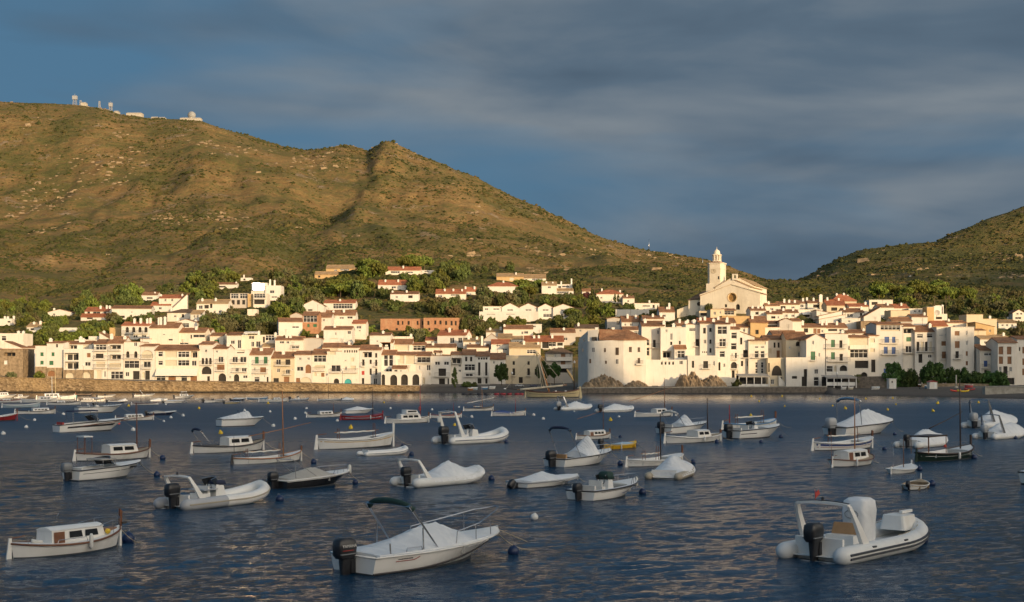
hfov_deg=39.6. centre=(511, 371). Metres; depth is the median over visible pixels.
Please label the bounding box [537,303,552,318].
house
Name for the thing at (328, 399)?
wooden boat
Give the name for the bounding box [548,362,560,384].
plane tree
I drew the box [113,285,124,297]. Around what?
evergreen tree
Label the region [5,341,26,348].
house
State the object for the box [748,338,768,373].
house
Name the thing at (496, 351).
house
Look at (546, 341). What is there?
house
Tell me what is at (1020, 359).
house
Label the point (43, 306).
leafy tree
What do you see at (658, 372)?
house
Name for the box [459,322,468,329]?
evergreen tree
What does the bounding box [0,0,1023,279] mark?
sky
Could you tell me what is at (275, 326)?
olive tree
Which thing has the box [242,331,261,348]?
house
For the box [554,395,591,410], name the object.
inflatable boat
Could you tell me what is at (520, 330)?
house
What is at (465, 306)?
evergreen tree
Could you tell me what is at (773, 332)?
house
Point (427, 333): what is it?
leafy tree
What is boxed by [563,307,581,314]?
pine tree
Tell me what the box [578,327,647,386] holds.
house
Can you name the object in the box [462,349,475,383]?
house
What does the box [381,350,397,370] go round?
house
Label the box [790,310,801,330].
house
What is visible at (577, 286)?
evergreen tree
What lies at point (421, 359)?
window
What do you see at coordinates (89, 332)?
pine tree
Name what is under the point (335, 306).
window
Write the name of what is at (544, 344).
window
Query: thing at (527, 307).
house
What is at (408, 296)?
house
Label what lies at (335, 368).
window
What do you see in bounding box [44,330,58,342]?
evergreen tree
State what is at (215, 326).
leafy tree
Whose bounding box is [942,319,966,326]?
house
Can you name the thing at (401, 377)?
house
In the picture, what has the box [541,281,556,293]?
house
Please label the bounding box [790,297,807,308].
house
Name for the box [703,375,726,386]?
rock outcrop
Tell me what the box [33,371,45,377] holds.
leafy tree
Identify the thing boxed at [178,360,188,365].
window
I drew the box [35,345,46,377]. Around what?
house
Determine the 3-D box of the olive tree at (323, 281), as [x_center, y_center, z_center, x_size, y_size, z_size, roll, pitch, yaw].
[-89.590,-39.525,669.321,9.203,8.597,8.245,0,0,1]
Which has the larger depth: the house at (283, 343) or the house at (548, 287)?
the house at (548, 287)
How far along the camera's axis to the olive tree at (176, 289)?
798.82 m
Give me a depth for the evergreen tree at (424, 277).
677.93 m
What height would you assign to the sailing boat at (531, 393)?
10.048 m
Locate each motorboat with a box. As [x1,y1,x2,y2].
[0,392,15,397]
[52,410,131,432]
[61,456,153,480]
[74,397,128,412]
[96,394,114,396]
[106,398,127,402]
[132,390,153,396]
[144,410,177,415]
[161,399,185,402]
[173,391,193,397]
[202,399,224,402]
[216,411,271,426]
[223,401,240,403]
[229,398,246,400]
[266,458,364,488]
[330,497,527,575]
[342,406,378,413]
[505,471,584,488]
[543,426,622,466]
[565,471,651,500]
[655,410,714,433]
[722,420,787,438]
[822,397,903,434]
[1017,470,1023,483]
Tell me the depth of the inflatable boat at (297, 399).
265.06 m
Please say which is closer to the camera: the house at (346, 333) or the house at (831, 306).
the house at (346, 333)
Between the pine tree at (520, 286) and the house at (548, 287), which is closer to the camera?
the pine tree at (520, 286)
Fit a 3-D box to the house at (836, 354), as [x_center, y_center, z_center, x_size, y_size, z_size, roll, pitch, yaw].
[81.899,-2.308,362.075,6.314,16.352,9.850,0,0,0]
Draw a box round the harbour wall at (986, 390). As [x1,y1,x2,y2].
[982,386,1023,394]
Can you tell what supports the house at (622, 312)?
on the hills
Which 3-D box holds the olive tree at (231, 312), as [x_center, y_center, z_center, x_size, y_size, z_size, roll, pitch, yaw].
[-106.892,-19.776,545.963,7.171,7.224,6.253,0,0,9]
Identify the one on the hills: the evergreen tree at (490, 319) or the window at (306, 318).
the evergreen tree at (490, 319)
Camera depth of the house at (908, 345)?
367.00 m
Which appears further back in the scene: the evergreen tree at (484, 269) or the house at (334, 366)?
the evergreen tree at (484, 269)
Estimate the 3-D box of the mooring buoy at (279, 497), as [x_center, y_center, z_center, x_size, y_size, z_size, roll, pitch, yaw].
[-9.827,5.380,60.155,0.349,0.434,0.347,0,0,21]
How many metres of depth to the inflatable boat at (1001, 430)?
115.16 m
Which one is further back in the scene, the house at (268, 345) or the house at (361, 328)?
the house at (361, 328)
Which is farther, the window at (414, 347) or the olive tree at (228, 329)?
the olive tree at (228, 329)
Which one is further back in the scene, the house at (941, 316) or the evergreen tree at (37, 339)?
the house at (941, 316)
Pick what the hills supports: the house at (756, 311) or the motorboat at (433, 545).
the house at (756, 311)
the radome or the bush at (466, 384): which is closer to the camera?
the bush at (466, 384)
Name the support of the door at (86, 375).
in the house at (75, 360)
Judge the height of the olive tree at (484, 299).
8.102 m
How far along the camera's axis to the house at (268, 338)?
457.14 m
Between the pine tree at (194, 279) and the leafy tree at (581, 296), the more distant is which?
the pine tree at (194, 279)
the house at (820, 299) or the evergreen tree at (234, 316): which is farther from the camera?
the house at (820, 299)
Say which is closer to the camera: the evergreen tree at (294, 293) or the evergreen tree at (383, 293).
the evergreen tree at (294, 293)
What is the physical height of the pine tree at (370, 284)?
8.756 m
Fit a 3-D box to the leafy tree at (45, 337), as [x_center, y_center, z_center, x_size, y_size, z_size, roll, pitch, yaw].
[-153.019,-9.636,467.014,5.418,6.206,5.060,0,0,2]
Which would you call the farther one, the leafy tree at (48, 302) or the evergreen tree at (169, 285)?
the evergreen tree at (169, 285)
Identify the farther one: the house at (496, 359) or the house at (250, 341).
the house at (250, 341)
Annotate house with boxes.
[0,316,15,325]
[0,331,32,348]
[0,349,34,376]
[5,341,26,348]
[22,346,34,371]
[26,321,44,331]
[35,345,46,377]
[46,338,70,377]
[47,308,74,315]
[59,328,76,331]
[63,349,93,378]
[68,337,95,348]
[80,313,106,320]
[85,305,111,312]
[89,336,98,340]
[93,339,108,378]
[99,331,109,338]
[107,331,130,378]
[110,328,120,335]
[112,301,154,318]
[121,318,152,338]
[123,341,148,379]
[140,334,151,343]
[140,344,159,379]
[141,289,160,300]
[149,317,184,343]
[151,302,171,311]
[154,339,199,380]
[159,294,184,307]
[166,307,194,321]
[173,294,188,310]
[176,317,199,327]
[179,327,211,343]
[190,310,206,320]
[196,298,232,314]
[198,341,220,380]
[209,326,226,344]
[213,343,234,380]
[217,282,238,288]
[227,332,244,348]
[227,349,251,380]
[230,293,248,307]
[241,275,252,280]
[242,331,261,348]
[247,309,258,315]
[248,294,252,306]
[249,341,274,381]
[251,283,268,293]
[253,293,269,307]
[262,332,279,344]
[262,343,274,348]
[265,279,283,300]
[271,342,295,381]
[275,334,305,350]
[277,318,302,335]
[289,312,301,317]
[294,351,312,382]
[302,311,321,333]
[302,337,324,350]
[304,300,326,311]
[312,349,329,382]
[314,271,338,278]
[316,334,343,342]
[321,312,334,329]
[322,341,351,350]
[323,296,357,309]
[323,324,354,344]
[326,265,354,271]
[326,309,357,325]
[327,343,341,382]
[341,345,360,383]
[352,320,368,339]
[359,339,384,383]
[369,331,392,348]
[378,279,407,289]
[380,319,423,330]
[381,339,394,349]
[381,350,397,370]
[381,365,422,384]
[386,266,421,274]
[390,290,419,301]
[392,360,407,370]
[394,331,413,350]
[394,334,412,338]
[396,351,417,370]
[413,336,426,350]
[416,351,432,383]
[422,270,433,273]
[424,318,459,331]
[425,337,436,343]
[425,342,456,354]
[431,355,450,383]
[433,350,442,354]
[435,289,466,299]
[437,328,471,347]
[450,351,461,383]
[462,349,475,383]
[463,336,479,348]
[464,284,475,294]
[467,336,488,350]
[475,351,490,383]
[479,312,537,321]
[483,306,501,311]
[483,333,498,350]
[486,327,502,337]
[487,281,517,292]
[490,350,502,352]
[490,353,505,383]
[491,339,509,353]
[496,273,523,281]
[498,333,511,341]
[500,303,519,311]
[503,324,532,340]
[506,355,540,383]
[509,335,540,354]
[512,336,522,341]
[518,303,537,311]
[524,274,545,280]
[524,330,563,348]
[526,324,541,332]
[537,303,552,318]
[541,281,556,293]
[544,343,573,382]
[549,328,575,344]
[552,304,573,318]
[557,278,571,287]
[557,288,573,293]
[574,323,598,336]
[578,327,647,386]
[581,289,590,293]
[595,288,623,302]
[604,317,619,328]
[615,309,648,316]
[619,310,639,329]
[621,294,634,304]
[621,326,638,333]
[632,300,658,309]
[638,319,664,359]
[640,313,664,320]
[646,360,686,385]
[656,303,674,320]
[659,321,686,359]
[673,345,686,359]
[674,319,692,326]
[681,319,699,355]
[686,356,717,379]
[696,311,705,317]
[696,311,712,322]
[696,318,714,355]
[707,309,723,317]
[713,319,730,385]
[714,311,735,325]
[719,308,750,323]
[721,308,735,315]
[730,321,739,385]
[736,324,749,333]
[740,331,754,373]
[745,322,765,336]
[746,306,766,315]
[748,315,767,326]
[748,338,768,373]
[760,330,781,357]
[764,298,779,310]
[765,310,782,320]
[765,327,779,334]
[766,358,784,385]
[767,330,794,334]
[768,321,776,326]
[775,299,799,309]
[775,315,793,329]
[777,308,798,318]
[780,331,805,357]
[783,357,807,385]
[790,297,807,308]
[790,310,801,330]
[797,309,822,317]
[799,333,826,385]
[801,318,826,334]
[805,294,818,308]
[811,310,830,319]
[812,314,845,322]
[815,310,842,319]
[818,330,850,374]
[819,294,822,308]
[821,301,844,312]
[823,297,845,307]
[824,320,847,332]
[831,293,856,303]
[839,306,863,317]
[839,311,859,328]
[843,328,865,334]
[846,302,868,312]
[848,335,869,376]
[856,315,877,329]
[858,306,881,321]
[863,333,879,375]
[864,300,892,309]
[865,322,903,375]
[872,298,893,318]
[884,310,909,319]
[885,317,912,323]
[892,303,908,309]
[902,308,921,313]
[902,323,915,371]
[905,312,927,324]
[914,318,934,375]
[922,307,933,320]
[926,321,947,326]
[931,327,945,382]
[933,305,946,320]
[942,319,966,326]
[946,327,973,372]
[959,314,982,323]
[967,322,994,334]
[974,328,985,335]
[974,335,990,344]
[974,345,990,372]
[983,316,996,333]
[985,337,1017,384]
[988,332,1007,336]
[997,316,1016,328]
[1008,309,1023,321]
[1009,336,1023,384]
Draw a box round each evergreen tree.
[0,308,5,317]
[12,307,21,314]
[25,305,33,312]
[25,317,34,324]
[27,295,39,303]
[31,299,39,307]
[33,310,41,317]
[33,334,42,344]
[41,313,51,321]
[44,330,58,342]
[46,331,57,341]
[48,322,57,329]
[54,316,62,326]
[69,300,82,311]
[71,300,84,311]
[75,302,86,313]
[79,289,91,295]
[89,320,98,325]
[94,322,106,327]
[99,295,107,301]
[104,291,113,298]
[105,297,113,304]
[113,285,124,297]
[115,293,125,303]
[115,316,124,323]
[120,289,131,301]
[125,296,138,304]
[125,316,136,321]
[137,315,145,321]
[145,312,154,320]
[156,285,161,291]
[166,282,173,290]
[185,272,194,283]
[195,290,205,299]
[198,279,207,285]
[201,272,211,279]
[208,276,218,281]
[210,267,218,275]
[216,273,227,281]
[227,277,238,281]
[230,314,240,321]
[246,322,256,334]
[260,312,269,317]
[261,317,272,321]
[262,322,273,333]
[267,268,279,281]
[274,271,284,278]
[284,287,294,295]
[288,275,298,281]
[288,297,301,305]
[290,291,300,298]
[293,302,305,313]
[303,278,314,286]
[304,289,313,298]
[311,287,321,294]
[315,280,324,286]
[349,280,357,293]
[350,283,365,298]
[366,289,374,296]
[375,298,381,306]
[378,287,389,298]
[399,272,408,279]
[406,278,414,290]
[418,274,428,279]
[422,277,436,293]
[426,299,437,312]
[429,302,441,314]
[435,262,449,271]
[438,275,450,286]
[439,302,451,316]
[448,266,457,276]
[448,297,457,305]
[449,269,461,279]
[453,269,466,281]
[459,264,471,275]
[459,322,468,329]
[460,261,469,267]
[460,302,470,310]
[472,315,482,320]
[474,326,483,334]
[481,266,487,272]
[482,322,491,332]
[486,316,495,325]
[496,293,506,305]
[505,261,514,269]
[507,265,514,270]
[517,292,529,303]
[531,282,538,291]
[539,296,549,305]
[550,299,559,306]
[551,314,560,325]
[553,316,563,327]
[560,297,570,305]
[565,320,574,327]
[567,314,578,321]
[571,311,583,320]
[572,280,582,293]
[574,298,583,307]
[588,295,600,304]
[704,303,712,310]
[731,379,741,386]
[848,289,856,294]
[926,295,935,302]
[943,300,951,308]
[955,299,964,306]
[955,305,964,313]
[965,298,976,306]
[972,307,980,313]
[978,304,987,312]
[991,309,1000,317]
[1000,311,1008,317]
[1005,302,1016,311]
[1008,300,1019,309]
[1017,297,1023,306]
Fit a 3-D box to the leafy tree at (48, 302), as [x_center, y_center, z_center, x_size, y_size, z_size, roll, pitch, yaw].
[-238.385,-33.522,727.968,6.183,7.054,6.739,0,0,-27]
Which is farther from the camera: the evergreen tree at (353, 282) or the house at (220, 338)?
the evergreen tree at (353, 282)
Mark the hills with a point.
(86, 199)
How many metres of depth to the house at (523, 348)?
452.00 m
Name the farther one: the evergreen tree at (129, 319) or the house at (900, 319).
the evergreen tree at (129, 319)
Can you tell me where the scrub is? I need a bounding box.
[0,102,1023,356]
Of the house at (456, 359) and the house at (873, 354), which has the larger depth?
the house at (456, 359)
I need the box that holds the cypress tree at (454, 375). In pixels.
[451,367,457,386]
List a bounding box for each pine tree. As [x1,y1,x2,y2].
[34,327,53,334]
[64,334,78,340]
[73,331,87,337]
[81,329,93,337]
[187,275,204,283]
[187,287,198,292]
[207,284,216,290]
[224,271,240,279]
[325,278,342,286]
[330,282,350,296]
[344,279,354,284]
[354,259,367,268]
[357,264,369,272]
[358,279,375,288]
[360,285,371,296]
[361,259,378,266]
[367,262,387,274]
[395,255,412,265]
[406,257,424,266]
[422,255,433,269]
[513,279,529,285]
[515,284,527,289]
[522,286,536,296]
[532,279,545,291]
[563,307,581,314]
[867,280,884,285]
[868,283,883,290]
[869,286,888,298]
[880,282,893,288]
[887,285,898,295]
[892,295,915,303]
[900,287,914,293]
[906,279,927,286]
[910,283,927,293]
[925,284,941,295]
[928,281,942,285]
[937,287,953,299]
[957,289,969,299]
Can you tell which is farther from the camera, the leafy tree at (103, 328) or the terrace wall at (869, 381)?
the leafy tree at (103, 328)
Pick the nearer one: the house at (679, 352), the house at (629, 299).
the house at (679, 352)
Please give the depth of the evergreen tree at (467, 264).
827.00 m
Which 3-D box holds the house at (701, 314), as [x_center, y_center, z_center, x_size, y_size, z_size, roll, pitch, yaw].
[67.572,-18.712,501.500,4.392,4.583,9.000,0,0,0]
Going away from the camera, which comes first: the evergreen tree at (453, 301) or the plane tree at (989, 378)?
the plane tree at (989, 378)
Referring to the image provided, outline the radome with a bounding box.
[188,111,195,117]
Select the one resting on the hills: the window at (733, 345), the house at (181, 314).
the house at (181, 314)
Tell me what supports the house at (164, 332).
on the hills
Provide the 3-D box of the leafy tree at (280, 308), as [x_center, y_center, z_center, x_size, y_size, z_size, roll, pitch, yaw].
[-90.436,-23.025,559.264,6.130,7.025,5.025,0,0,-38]
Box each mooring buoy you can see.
[122,529,134,542]
[276,493,283,500]
[508,543,518,554]
[531,513,537,519]
[639,487,645,493]
[929,478,935,485]
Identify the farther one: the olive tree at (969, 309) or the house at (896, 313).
the olive tree at (969, 309)
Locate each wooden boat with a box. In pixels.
[0,397,21,402]
[0,409,27,420]
[1,402,41,407]
[6,508,139,558]
[14,406,59,413]
[20,395,57,402]
[36,376,75,399]
[46,398,80,404]
[72,403,158,460]
[77,398,104,401]
[115,403,159,420]
[131,402,157,404]
[189,428,275,453]
[230,391,316,463]
[247,395,267,398]
[258,398,287,401]
[306,402,345,416]
[314,422,408,449]
[317,381,342,400]
[339,389,389,419]
[384,397,435,422]
[430,403,462,417]
[463,397,495,410]
[491,399,529,415]
[575,410,615,439]
[598,439,639,448]
[625,413,690,466]
[631,379,674,416]
[663,398,727,442]
[721,405,790,429]
[811,427,880,450]
[827,398,877,467]
[885,439,917,473]
[900,473,929,490]
[910,379,979,461]
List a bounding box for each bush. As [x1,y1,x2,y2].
[365,299,376,306]
[385,300,394,306]
[386,305,398,311]
[395,300,404,306]
[413,302,424,308]
[461,381,470,386]
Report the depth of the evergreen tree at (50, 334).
465.86 m
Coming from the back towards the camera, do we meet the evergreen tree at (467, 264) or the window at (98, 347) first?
the evergreen tree at (467, 264)
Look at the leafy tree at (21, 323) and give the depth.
574.28 m
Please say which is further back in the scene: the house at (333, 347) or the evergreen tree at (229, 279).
the evergreen tree at (229, 279)
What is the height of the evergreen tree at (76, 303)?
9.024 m
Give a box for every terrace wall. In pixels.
[843,376,921,387]
[921,383,988,386]
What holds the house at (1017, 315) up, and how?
on the hills
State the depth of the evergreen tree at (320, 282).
664.71 m
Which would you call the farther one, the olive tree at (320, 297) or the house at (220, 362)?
the olive tree at (320, 297)
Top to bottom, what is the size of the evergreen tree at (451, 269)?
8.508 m
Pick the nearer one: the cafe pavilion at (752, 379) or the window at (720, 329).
the cafe pavilion at (752, 379)
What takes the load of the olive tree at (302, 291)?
on the hills
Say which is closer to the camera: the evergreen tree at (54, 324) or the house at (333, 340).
the house at (333, 340)
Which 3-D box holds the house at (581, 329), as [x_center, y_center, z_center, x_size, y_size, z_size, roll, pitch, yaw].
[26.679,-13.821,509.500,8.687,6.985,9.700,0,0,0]
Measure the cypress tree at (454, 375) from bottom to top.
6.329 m
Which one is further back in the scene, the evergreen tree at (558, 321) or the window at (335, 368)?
the evergreen tree at (558, 321)
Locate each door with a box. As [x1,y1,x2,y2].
[48,371,55,375]
[66,372,73,377]
[83,372,90,377]
[133,371,139,378]
[142,350,152,357]
[145,371,149,379]
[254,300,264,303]
[301,377,310,382]
[306,364,310,372]
[439,378,444,383]
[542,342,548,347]
[560,368,566,372]
[743,350,747,357]
[802,377,806,385]
[871,360,874,371]
[1008,378,1013,383]
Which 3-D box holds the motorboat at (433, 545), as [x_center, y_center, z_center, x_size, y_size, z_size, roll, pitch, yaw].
[-2.086,4.755,41.176,2.257,2.504,7.824,0,1,43]
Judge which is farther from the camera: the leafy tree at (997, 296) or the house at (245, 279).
the leafy tree at (997, 296)
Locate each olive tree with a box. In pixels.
[0,311,11,318]
[5,371,16,376]
[30,312,40,321]
[105,312,116,320]
[110,315,119,323]
[166,288,174,294]
[173,285,179,291]
[201,318,212,327]
[209,312,218,318]
[217,317,230,324]
[218,311,228,319]
[223,322,236,332]
[223,324,233,332]
[227,317,237,329]
[228,310,239,315]
[237,320,244,329]
[241,317,255,330]
[254,322,265,334]
[266,321,276,332]
[271,276,283,285]
[273,277,287,289]
[277,297,287,304]
[281,271,291,278]
[299,284,309,295]
[304,295,318,303]
[313,290,326,303]
[314,278,327,285]
[359,297,367,306]
[371,304,380,310]
[407,328,425,340]
[426,298,439,302]
[435,296,448,302]
[444,306,460,317]
[454,294,463,303]
[456,304,465,313]
[468,320,481,331]
[470,304,482,313]
[474,264,481,270]
[476,294,491,305]
[477,286,491,294]
[481,261,489,267]
[486,291,497,296]
[489,265,497,272]
[491,296,497,304]
[504,290,516,303]
[510,296,520,304]
[513,289,521,296]
[549,295,558,302]
[912,293,921,299]
[948,302,957,313]
[962,307,974,314]
[970,303,979,308]
[988,302,997,309]
[996,301,1008,310]
[1006,289,1014,297]
[1011,325,1023,335]
[1013,290,1023,298]
[1016,328,1023,335]
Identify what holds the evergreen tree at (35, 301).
on the hills
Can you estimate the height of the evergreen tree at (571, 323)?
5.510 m
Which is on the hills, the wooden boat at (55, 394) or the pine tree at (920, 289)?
the pine tree at (920, 289)
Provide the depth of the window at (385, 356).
372.19 m
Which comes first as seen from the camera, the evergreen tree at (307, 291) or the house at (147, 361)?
the house at (147, 361)
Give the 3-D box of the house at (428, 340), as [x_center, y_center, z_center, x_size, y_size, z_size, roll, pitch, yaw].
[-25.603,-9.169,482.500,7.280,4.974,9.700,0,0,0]
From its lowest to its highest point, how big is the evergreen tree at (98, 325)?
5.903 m
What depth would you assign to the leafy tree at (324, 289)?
649.83 m
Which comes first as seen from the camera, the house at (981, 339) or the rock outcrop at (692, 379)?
the rock outcrop at (692, 379)
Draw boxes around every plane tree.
[493,362,508,384]
[535,361,551,381]
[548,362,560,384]
[881,361,905,386]
[900,368,918,386]
[918,360,946,383]
[945,366,959,382]
[957,367,968,382]
[962,371,983,383]
[981,370,999,385]
[994,370,1009,385]
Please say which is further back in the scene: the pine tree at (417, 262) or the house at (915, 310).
the pine tree at (417, 262)
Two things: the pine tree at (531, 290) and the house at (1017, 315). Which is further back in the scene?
the house at (1017, 315)
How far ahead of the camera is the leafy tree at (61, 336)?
458.18 m
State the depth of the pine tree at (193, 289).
722.58 m
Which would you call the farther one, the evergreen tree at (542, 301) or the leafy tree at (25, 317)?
the evergreen tree at (542, 301)
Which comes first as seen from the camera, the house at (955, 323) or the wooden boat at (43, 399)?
the wooden boat at (43, 399)
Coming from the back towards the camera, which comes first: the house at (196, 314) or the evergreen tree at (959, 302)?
the evergreen tree at (959, 302)
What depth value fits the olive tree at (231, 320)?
516.51 m
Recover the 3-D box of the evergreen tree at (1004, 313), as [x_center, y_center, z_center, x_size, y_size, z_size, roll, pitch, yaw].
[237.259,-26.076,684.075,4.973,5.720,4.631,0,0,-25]
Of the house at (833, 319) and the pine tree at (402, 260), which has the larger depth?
the pine tree at (402, 260)
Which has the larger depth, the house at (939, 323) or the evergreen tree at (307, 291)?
the evergreen tree at (307, 291)
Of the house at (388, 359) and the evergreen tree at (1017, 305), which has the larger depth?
the evergreen tree at (1017, 305)
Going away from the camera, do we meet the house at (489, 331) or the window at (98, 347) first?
the window at (98, 347)
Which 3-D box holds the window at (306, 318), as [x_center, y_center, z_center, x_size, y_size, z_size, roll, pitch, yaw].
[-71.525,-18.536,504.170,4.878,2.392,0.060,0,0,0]
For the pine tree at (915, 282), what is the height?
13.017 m
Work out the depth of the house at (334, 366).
371.00 m
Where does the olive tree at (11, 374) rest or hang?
on the hills
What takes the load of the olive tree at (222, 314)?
on the hills
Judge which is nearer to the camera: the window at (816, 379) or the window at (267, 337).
the window at (816, 379)
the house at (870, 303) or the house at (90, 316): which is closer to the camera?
the house at (90, 316)
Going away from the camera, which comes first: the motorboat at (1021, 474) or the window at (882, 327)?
the motorboat at (1021, 474)
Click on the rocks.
(473, 253)
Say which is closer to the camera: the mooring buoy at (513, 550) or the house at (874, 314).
the mooring buoy at (513, 550)
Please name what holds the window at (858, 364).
in the house at (858, 349)
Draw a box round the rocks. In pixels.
[2,104,1023,278]
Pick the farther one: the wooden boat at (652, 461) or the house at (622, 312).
the house at (622, 312)
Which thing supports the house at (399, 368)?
on the hills
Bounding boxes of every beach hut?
[887,379,895,388]
[927,380,936,388]
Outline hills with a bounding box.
[0,101,1023,398]
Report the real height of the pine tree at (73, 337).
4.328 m
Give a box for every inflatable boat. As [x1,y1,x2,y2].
[150,398,167,400]
[153,472,270,509]
[289,396,308,400]
[341,397,353,400]
[357,445,408,455]
[390,456,484,487]
[431,409,508,444]
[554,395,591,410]
[595,403,633,412]
[644,454,694,479]
[776,490,929,564]
[893,429,947,447]
[961,398,1017,428]
[972,413,1023,439]
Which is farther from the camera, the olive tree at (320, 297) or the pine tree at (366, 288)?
the pine tree at (366, 288)
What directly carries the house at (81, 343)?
on the hills
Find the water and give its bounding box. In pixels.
[0,393,1023,601]
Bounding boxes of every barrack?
[126,112,143,116]
[180,117,201,120]
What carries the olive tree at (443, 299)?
on the hills
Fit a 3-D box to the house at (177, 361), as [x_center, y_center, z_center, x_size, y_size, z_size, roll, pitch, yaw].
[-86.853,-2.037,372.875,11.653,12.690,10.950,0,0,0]
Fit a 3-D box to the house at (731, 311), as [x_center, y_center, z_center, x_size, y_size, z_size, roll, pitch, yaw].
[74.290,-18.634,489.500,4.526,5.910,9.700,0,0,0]
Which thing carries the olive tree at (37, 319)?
on the hills
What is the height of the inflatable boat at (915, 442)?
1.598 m
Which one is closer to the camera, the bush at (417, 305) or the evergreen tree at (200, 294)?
the bush at (417, 305)
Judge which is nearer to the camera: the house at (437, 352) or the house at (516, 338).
the house at (437, 352)
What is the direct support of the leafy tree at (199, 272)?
on the hills
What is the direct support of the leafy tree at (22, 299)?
on the hills
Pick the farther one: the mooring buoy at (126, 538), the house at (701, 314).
the house at (701, 314)
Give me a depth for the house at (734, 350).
362.00 m
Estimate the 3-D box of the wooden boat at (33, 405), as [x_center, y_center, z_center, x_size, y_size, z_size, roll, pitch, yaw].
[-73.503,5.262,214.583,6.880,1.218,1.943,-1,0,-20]
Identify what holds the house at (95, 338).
on the hills
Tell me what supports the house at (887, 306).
on the hills
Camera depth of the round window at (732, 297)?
516.10 m
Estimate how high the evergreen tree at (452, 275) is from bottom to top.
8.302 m
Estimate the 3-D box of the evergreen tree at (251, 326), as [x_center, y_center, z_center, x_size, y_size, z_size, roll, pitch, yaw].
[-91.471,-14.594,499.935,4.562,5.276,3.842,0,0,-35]
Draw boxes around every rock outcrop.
[582,373,623,386]
[624,380,648,386]
[675,371,703,386]
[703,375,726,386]
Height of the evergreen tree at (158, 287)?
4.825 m
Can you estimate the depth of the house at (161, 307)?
610.00 m
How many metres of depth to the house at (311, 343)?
452.00 m
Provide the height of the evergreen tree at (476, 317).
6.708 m
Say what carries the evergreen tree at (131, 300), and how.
on the hills
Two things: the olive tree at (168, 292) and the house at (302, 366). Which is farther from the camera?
the olive tree at (168, 292)
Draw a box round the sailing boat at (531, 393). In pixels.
[504,351,581,397]
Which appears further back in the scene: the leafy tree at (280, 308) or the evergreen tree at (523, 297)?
the evergreen tree at (523, 297)
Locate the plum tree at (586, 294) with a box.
[583,292,590,297]
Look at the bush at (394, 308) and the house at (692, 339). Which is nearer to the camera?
the house at (692, 339)
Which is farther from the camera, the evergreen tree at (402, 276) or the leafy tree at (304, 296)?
the evergreen tree at (402, 276)
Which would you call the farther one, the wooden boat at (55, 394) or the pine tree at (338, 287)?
the pine tree at (338, 287)
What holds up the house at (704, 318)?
on the hills
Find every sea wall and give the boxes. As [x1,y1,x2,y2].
[0,377,419,392]
[577,386,826,393]
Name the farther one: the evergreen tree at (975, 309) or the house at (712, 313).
the evergreen tree at (975, 309)
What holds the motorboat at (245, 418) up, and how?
on the water
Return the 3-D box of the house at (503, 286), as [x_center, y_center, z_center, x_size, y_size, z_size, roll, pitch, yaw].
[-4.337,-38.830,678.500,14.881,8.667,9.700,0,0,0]
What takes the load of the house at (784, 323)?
on the hills
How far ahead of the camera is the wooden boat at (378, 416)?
160.24 m
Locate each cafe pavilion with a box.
[736,374,769,385]
[821,375,856,387]
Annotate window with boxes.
[96,345,105,349]
[111,371,122,378]
[124,361,138,367]
[144,361,150,366]
[156,376,164,379]
[178,351,188,356]
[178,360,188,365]
[231,294,237,298]
[240,294,246,298]
[253,283,263,289]
[254,294,264,297]
[265,335,273,340]
[303,315,316,321]
[314,355,325,361]
[331,365,340,371]
[333,304,352,308]
[384,355,387,365]
[389,355,392,365]
[413,346,424,349]
[417,357,429,362]
[439,369,445,375]
[465,364,474,369]
[527,350,535,353]
[677,351,684,357]
[717,326,726,333]
[719,339,725,346]
[719,351,724,356]
[724,311,733,314]
[727,293,736,301]
[731,332,736,338]
[731,343,735,349]
[814,377,818,385]
[827,366,832,371]
[850,349,867,357]
[855,361,867,367]
[880,325,899,329]
[906,346,910,351]
[927,333,932,337]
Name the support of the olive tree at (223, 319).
on the hills
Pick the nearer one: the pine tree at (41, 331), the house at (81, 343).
the house at (81, 343)
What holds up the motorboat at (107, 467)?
on the water
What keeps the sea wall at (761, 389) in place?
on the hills
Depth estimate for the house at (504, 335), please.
486.60 m
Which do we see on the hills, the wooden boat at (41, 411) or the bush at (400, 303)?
the bush at (400, 303)
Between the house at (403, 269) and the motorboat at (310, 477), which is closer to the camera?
the motorboat at (310, 477)
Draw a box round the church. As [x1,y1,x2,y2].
[677,249,767,317]
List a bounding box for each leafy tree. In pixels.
[0,301,9,309]
[16,318,25,325]
[18,296,26,302]
[23,314,35,320]
[27,301,36,307]
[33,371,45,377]
[38,303,48,310]
[40,333,48,343]
[44,299,52,307]
[54,333,69,340]
[59,315,68,323]
[72,295,85,304]
[84,296,100,306]
[90,328,99,335]
[98,325,107,332]
[106,321,115,332]
[112,284,125,294]
[119,287,136,294]
[128,282,144,295]
[130,293,143,304]
[179,281,191,291]
[195,270,201,277]
[201,287,214,298]
[207,279,219,289]
[210,323,224,332]
[211,318,218,326]
[218,267,230,275]
[266,302,277,313]
[274,304,289,315]
[275,305,291,317]
[276,302,290,307]
[295,283,306,291]
[300,329,309,336]
[301,293,308,301]
[320,285,330,293]
[325,283,339,296]
[335,273,353,279]
[355,273,366,280]
[362,263,379,277]
[368,325,376,333]
[402,325,411,335]
[407,280,420,291]
[413,279,425,292]
[424,328,430,336]
[434,278,445,290]
[436,269,446,274]
[505,316,513,324]
[508,319,522,324]
[515,316,526,324]
[576,294,584,303]
[577,318,586,323]
[585,299,602,314]
[587,315,599,323]
[591,314,601,322]
[598,303,615,316]
[810,286,820,292]
[873,294,884,297]
[894,286,901,296]
[950,291,959,298]
[965,289,975,298]
[988,293,999,299]
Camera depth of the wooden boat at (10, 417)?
157.34 m
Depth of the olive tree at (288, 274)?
842.41 m
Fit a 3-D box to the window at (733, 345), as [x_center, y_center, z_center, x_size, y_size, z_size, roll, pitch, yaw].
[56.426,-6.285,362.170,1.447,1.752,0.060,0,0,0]
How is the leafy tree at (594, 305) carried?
on the hills

